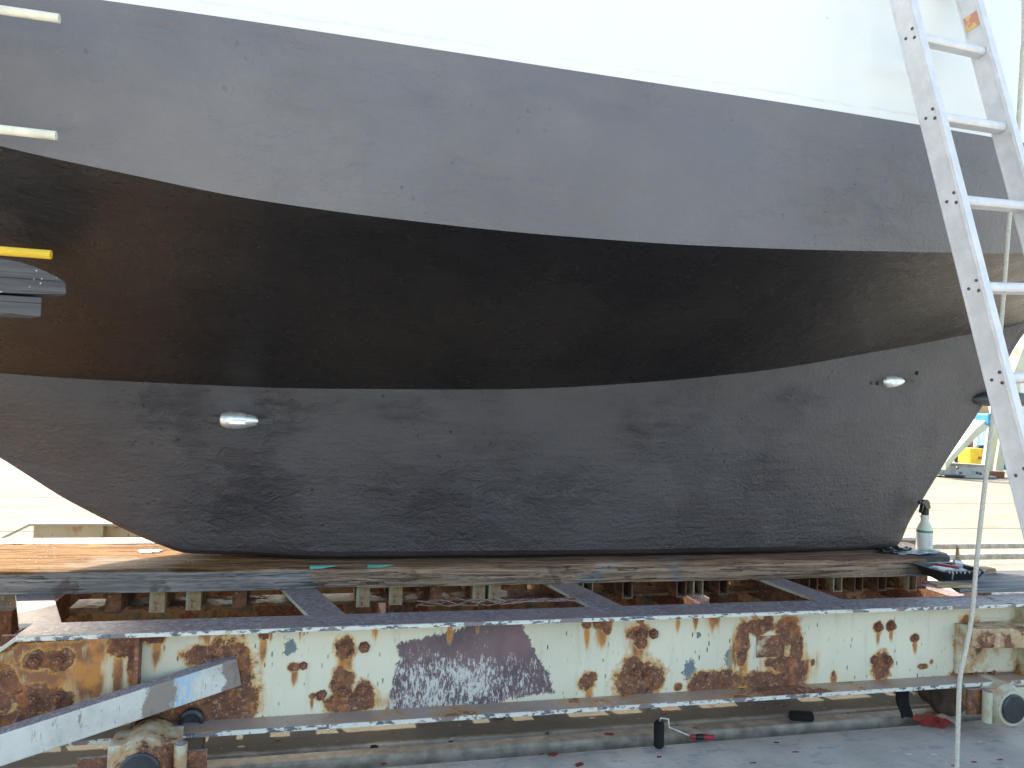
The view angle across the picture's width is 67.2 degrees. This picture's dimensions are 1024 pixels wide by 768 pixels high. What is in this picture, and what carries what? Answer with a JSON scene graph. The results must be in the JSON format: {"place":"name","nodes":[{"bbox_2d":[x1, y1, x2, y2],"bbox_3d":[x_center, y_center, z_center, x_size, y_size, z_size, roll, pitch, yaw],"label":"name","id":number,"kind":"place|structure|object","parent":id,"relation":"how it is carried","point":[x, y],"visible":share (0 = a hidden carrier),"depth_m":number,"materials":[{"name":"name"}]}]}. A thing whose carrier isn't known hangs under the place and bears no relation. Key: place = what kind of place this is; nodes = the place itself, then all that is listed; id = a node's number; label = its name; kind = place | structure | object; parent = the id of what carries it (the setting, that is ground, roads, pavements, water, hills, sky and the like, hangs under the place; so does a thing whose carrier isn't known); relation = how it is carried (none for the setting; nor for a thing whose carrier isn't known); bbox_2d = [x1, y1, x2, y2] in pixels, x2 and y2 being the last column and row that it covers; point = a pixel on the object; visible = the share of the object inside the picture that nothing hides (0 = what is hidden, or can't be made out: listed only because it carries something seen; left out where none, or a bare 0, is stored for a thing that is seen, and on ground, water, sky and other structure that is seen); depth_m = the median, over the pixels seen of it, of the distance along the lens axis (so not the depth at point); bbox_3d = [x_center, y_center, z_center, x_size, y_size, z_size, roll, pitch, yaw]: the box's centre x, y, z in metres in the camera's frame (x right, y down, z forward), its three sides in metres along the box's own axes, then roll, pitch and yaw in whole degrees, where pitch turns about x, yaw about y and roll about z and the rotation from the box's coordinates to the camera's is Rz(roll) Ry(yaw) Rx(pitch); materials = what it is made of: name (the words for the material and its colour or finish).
{"place":"outdoors","nodes":[
{"label":"outdoors","id":0,"kind":"place"},
{"bbox_2d":[0,458,1023,767],"bbox_3d":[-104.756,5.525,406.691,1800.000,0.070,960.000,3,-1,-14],"label":"ground","id":1,"kind":"structure","parent":0,"point":[954,508],"depth_m":2.77,"materials":[{"name":"concrete"}]},
{"bbox_2d":[0,519,1023,767],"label":"boat cradle","id":2,"kind":"object","parent":1,"relation":"on","point":[154,679],"visible":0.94,"depth_m":2.51,"materials":[{"name":"beige paint"}]},
{"bbox_2d":[0,258,65,317],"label":"hull pad","id":3,"kind":"object","parent":2,"relation":"on","point":[24,287],"visible":1,"depth_m":2.05,"materials":[{"name":"paint"}]},
{"bbox_2d":[0,544,926,595],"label":"timber bearer","id":4,"kind":"object","parent":2,"relation":"on","point":[32,569],"visible":0.65,"depth_m":2.82,"materials":[{"name":"brown wood"}]},
{"bbox_2d":[137,549,162,553],"bbox_3d":[-1.346,0.621,2.864,0.094,0.004,0.071,3,-1,-14],"label":"paint spill","id":5,"kind":"object","parent":4,"relation":"on","point":[149,551],"visible":1,"depth_m":2.85,"materials":[{"name":"white paint"}]},
{"bbox_2d":[310,566,333,568],"bbox_3d":[-0.666,0.645,2.717,0.092,0.008,0.014,3,-1,-14],"label":"paint smear","id":6,"kind":"object","parent":4,"relation":"on","point":[316,567],"visible":1,"depth_m":2.71},
{"bbox_2d":[367,565,390,567],"bbox_3d":[-0.473,0.654,2.767,0.092,0.008,0.014,3,-1,-14],"label":"paint smear","id":7,"kind":"object","parent":4,"relation":"on","point":[373,566],"visible":1,"depth_m":2.76},
{"bbox_2d":[0,0,1023,557],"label":"sailboat","id":8,"kind":"object","parent":4,"relation":"on","point":[438,278],"visible":0.98,"depth_m":2.36,"materials":[{"name":"paint"}]},
{"bbox_2d":[0,5,60,258],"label":"boarding ladder","id":9,"kind":"object","parent":8,"relation":"attached to","point":[24,131],"visible":1,"depth_m":1.65,"materials":[{"name":"metal"}]},
{"bbox_2d":[954,0,1023,767],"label":"rope","id":10,"kind":"object","parent":8,"relation":"hanging from","point":[984,485],"visible":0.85,"depth_m":2.30,"materials":[{"name":"white fabric"}]},
{"bbox_2d":[874,546,911,552],"bbox_3d":[1.724,0.744,3.478,0.194,0.021,0.077,3,-1,-21],"label":"rag","id":11,"kind":"object","parent":4,"relation":"on","point":[886,549],"visible":1,"depth_m":3.46,"materials":[{"name":"black fabric"}]},
{"bbox_2d":[415,597,578,606],"bbox_3d":[-0.048,0.731,2.580,0.556,0.016,0.073,3,-1,-14],"label":"wire tangle","id":12,"kind":"object","parent":2,"relation":"on","point":[538,600],"visible":1,"depth_m":2.58,"materials":[{"name":"metal"}]},
{"bbox_2d":[896,691,912,717],"bbox_3d":[1.498,1.197,2.941,0.077,0.149,0.018,3,-1,-14],"label":"cloth strip","id":13,"kind":"object","parent":2,"relation":"hanging from","point":[903,703],"visible":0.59,"depth_m":2.94,"materials":[{"name":"black fabric"}]},
{"bbox_2d":[897,542,949,561],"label":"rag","id":14,"kind":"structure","parent":2,"relation":"on","point":[940,557],"depth_m":3.45,"materials":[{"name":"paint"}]},
{"bbox_2d":[891,549,939,554],"bbox_3d":[1.821,0.756,3.469,0.261,0.014,0.073,3,-1,-23],"label":"rag","id":15,"kind":"object","parent":14,"relation":"on","point":[919,552],"visible":0.99,"depth_m":3.45,"materials":[{"name":"white fabric"}]},
{"bbox_2d":[916,499,932,550],"bbox_3d":[1.898,0.653,3.564,0.097,0.236,0.070,3,-1,-14],"label":"spray bottle","id":16,"kind":"object","parent":14,"relation":"on","point":[924,535],"visible":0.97,"depth_m":3.54,"materials":[{"name":"white plastic"}]},
{"bbox_2d":[932,570,1023,593],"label":"plank","id":17,"kind":"object","parent":2,"relation":"on","point":[1005,581],"visible":0.56,"depth_m":3.17,"materials":[{"name":"grey wood"}]},
{"bbox_2d":[912,562,987,579],"bbox_3d":[1.849,0.790,3.252,0.241,0.045,0.184,3,-1,-14],"label":"paint tray","id":18,"kind":"object","parent":17,"relation":"on","point":[933,570],"visible":0.88,"depth_m":3.21,"materials":[{"name":"black plastic"}]},
{"bbox_2d":[935,563,958,568],"bbox_3d":[1.824,0.762,3.230,0.087,0.013,0.014,1,-2,40],"label":"scraper handle","id":19,"kind":"object","parent":18,"relation":"on","point":[947,565],"visible":1,"depth_m":3.23,"materials":[{"name":"red plastic"}]},
{"bbox_2d":[952,545,962,567],"bbox_3d":[1.919,0.744,3.324,0.047,0.094,0.031,3,-1,-14],"label":"paint brush","id":20,"kind":"object","parent":18,"relation":"in","point":[957,561],"visible":0.91,"depth_m":3.32,"materials":[{"name":"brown wood"}]},
{"bbox_2d":[926,580,977,587],"bbox_3d":[1.758,0.799,3.054,0.192,0.012,0.081,2,-1,7],"label":"wood offcut","id":21,"kind":"object","parent":17,"relation":"on","point":[939,584],"visible":0.77,"depth_m":3.05,"materials":[{"name":"beige wood"}]},
{"bbox_2d":[979,566,995,573],"bbox_3d":[2.080,0.825,3.382,0.060,0.040,0.050,3,-1,-14],"label":"wood offcut","id":22,"kind":"object","parent":17,"relation":"on","point":[991,570],"visible":0.34,"depth_m":3.36,"materials":[{"name":"beige wood"}]},
{"bbox_2d":[32,691,1022,765],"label":"paint flakes","id":23,"kind":"object","parent":1,"relation":"on","point":[723,745],"visible":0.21,"depth_m":2.71,"materials":[{"name":"red paint"}]},
{"bbox_2d":[548,752,558,755],"bbox_3d":[0.136,1.225,2.554,0.037,0.005,0.025,3,-1,-33],"label":"paper scrap","id":24,"kind":"object","parent":1,"relation":"on","point":[553,753],"visible":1,"depth_m":2.55,"materials":[{"name":"red paper"}]},
{"bbox_2d":[207,708,980,767],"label":"rail","id":25,"kind":"object","parent":1,"relation":"on","point":[394,756],"depth_m":2.66,"materials":[{"name":"metal"}]},
{"bbox_2d":[789,710,813,721],"bbox_3d":[1.096,1.258,2.919,0.086,0.038,0.038,2,-1,2],"label":"roller sleeve","id":26,"kind":"object","parent":25,"relation":"on","point":[796,715],"visible":1,"depth_m":2.90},
{"bbox_2d":[653,717,714,748],"bbox_3d":[0.596,1.196,2.682,0.244,0.103,0.049,3,-1,-22],"label":"paint roller","id":27,"kind":"object","parent":1,"relation":"on","point":[658,742],"visible":1,"depth_m":2.63,"materials":[{"name":"metal"}]},
{"bbox_2d":[911,712,955,727],"bbox_3d":[1.622,1.286,2.949,0.163,0.020,0.108,3,-1,-14],"label":"red rag","id":28,"kind":"object","parent":1,"relation":"on","point":[941,720],"visible":0.92,"depth_m":2.94,"materials":[{"name":"red fabric"}]},
{"bbox_2d":[889,0,1023,538],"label":"leaning ladder","id":29,"kind":"object","parent":1,"relation":"on","point":[1001,378],"visible":1,"depth_m":2.06,"materials":[{"name":"metal"}]},
{"bbox_2d":[937,463,996,478],"bbox_3d":[8.912,1.700,15.274,1.247,0.296,0.528,3,-1,-14],"label":"steel channel","id":30,"kind":"object","parent":1,"relation":"on","point":[959,470],"visible":0.74,"depth_m":15.22,"materials":[{"name":"grey metal"}]},
{"bbox_2d":[958,447,983,463],"bbox_3d":[10.430,1.643,17.505,0.375,0.382,0.365,3,-1,-14],"label":"crate","id":31,"kind":"object","parent":30,"relation":"on","point":[970,455],"visible":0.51,"depth_m":17.36,"materials":[{"name":"yellow paint"}]},
{"bbox_2d":[941,413,1004,477],"bbox_3d":[9.267,1.145,15.268,2.202,1.460,0.687,3,-1,-33],"label":"boat stand","id":32,"kind":"object","parent":1,"relation":"on","point":[979,425],"visible":0.36,"depth_m":15.09,"materials":[{"name":"beige paint"}]},
{"bbox_2d":[973,434,980,447],"bbox_3d":[12.525,1.649,20.762,0.180,0.915,0.180,3,-1,-14],"label":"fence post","id":33,"kind":"object","parent":1,"relation":"on","point":[976,441],"visible":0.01,"depth_m":20.71,"materials":[{"name":"white"}]},
{"bbox_2d":[932,542,1023,548],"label":"rail","id":34,"kind":"object","parent":1,"relation":"on","point":[973,545],"depth_m":7.05,"materials":[{"name":"metal"}]},
{"bbox_2d":[947,552,1023,559],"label":"rail","id":35,"kind":"object","parent":1,"relation":"on","point":[988,556],"depth_m":6.53,"materials":[{"name":"metal"}]},
{"bbox_2d":[957,592,1023,594],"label":"rail","id":36,"kind":"object","parent":1,"relation":"on","point":[1006,593],"depth_m":5.21,"materials":[{"name":"metal"}]},
{"bbox_2d":[575,762,583,766],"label":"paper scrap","id":37,"kind":"object","parent":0,"point":[579,764],"visible":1,"depth_m":2.49,"materials":[{"name":"red paper"}]},
{"bbox_2d":[954,445,983,462],"bbox_3d":[10.956,1.734,18.974,1.102,0.540,1.080,3,-1,-14],"label":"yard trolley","id":38,"kind":"object","parent":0,"point":[969,446],"visible":0.1,"depth_m":18.47,"materials":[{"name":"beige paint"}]},
{"bbox_2d":[978,351,1012,413],"label":"sky","id":39,"kind":"structure","parent":0,"point":[985,409],"materials":[{"name":"white"}]},
{"bbox_2d":[979,411,1023,468],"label":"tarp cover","id":40,"kind":"object","parent":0,"point":[982,441],"visible":0.03,"depth_m":19.11,"materials":[{"name":"white plastic"}]},
{"bbox_2d":[988,383,1023,413],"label":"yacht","id":41,"kind":"object","parent":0,"point":[1021,387],"visible":0.02,"depth_m":29.04,"materials":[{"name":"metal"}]},
{"bbox_2d":[1008,335,1023,479],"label":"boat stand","id":42,"kind":"object","parent":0,"point":[1017,359],"visible":0.3,"depth_m":14.82,"materials":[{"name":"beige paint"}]}
]}

